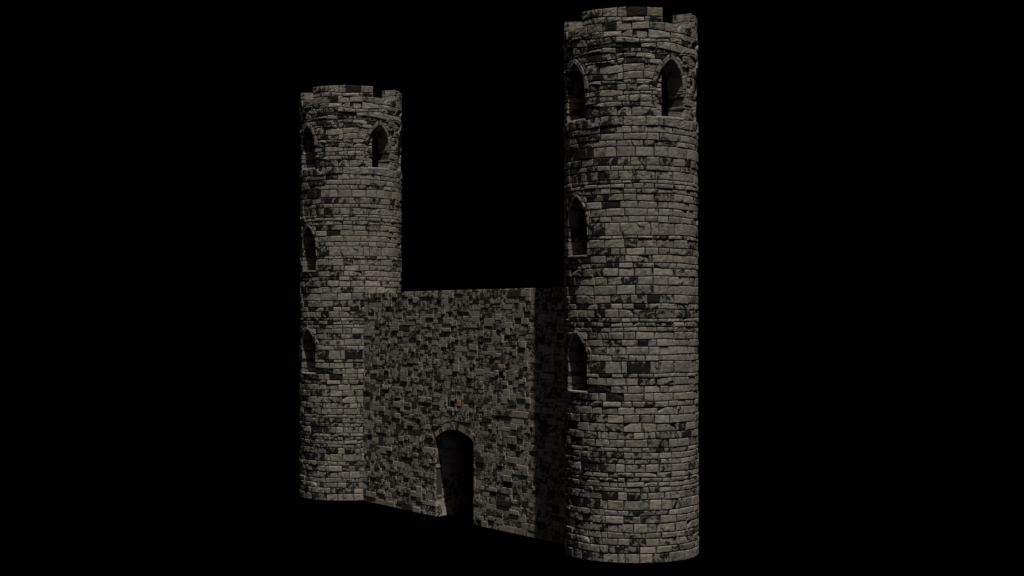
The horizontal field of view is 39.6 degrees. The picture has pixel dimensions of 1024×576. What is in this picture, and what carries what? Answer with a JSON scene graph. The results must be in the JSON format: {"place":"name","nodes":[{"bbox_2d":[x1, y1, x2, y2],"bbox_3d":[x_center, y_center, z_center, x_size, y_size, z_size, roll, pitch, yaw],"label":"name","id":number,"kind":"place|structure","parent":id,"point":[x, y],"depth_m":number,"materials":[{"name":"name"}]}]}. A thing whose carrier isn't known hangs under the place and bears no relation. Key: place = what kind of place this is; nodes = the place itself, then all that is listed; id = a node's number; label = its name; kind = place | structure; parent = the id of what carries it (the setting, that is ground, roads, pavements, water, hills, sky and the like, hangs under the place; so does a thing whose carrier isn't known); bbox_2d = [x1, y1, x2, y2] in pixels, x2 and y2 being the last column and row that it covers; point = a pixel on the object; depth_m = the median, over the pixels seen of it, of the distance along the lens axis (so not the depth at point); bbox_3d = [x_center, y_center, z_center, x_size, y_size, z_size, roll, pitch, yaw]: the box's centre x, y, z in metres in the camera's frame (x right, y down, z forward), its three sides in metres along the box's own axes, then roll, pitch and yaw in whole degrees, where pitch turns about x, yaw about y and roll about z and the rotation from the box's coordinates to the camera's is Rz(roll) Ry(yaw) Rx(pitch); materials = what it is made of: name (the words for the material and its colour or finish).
{"place":"outdoors","nodes":[
{"label":"outdoors","id":0,"kind":"place"},
{"bbox_2d":[299,85,401,500],"bbox_3d":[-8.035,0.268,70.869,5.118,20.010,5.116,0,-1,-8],"label":"stone tower","id":1,"kind":"structure","parent":0,"point":[350,197],"depth_m":68.65,"materials":[{"name":"grey stone"}]},
{"bbox_2d":[362,287,565,544],"bbox_3d":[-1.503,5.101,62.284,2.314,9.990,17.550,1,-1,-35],"label":"gate wall","id":2,"kind":"structure","parent":0,"point":[463,404],"depth_m":60.92,"materials":[{"name":"stone"}]},
{"bbox_2d":[0,0,1023,575],"label":"sky","id":3,"kind":"structure","parent":0,"point":[860,173],"materials":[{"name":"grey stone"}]},
{"bbox_2d":[563,7,698,563],"bbox_3d":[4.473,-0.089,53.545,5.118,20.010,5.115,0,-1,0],"label":"stone tower","id":4,"kind":"structure","parent":0,"point":[631,320],"depth_m":51.38,"materials":[{"name":"grey stone"}]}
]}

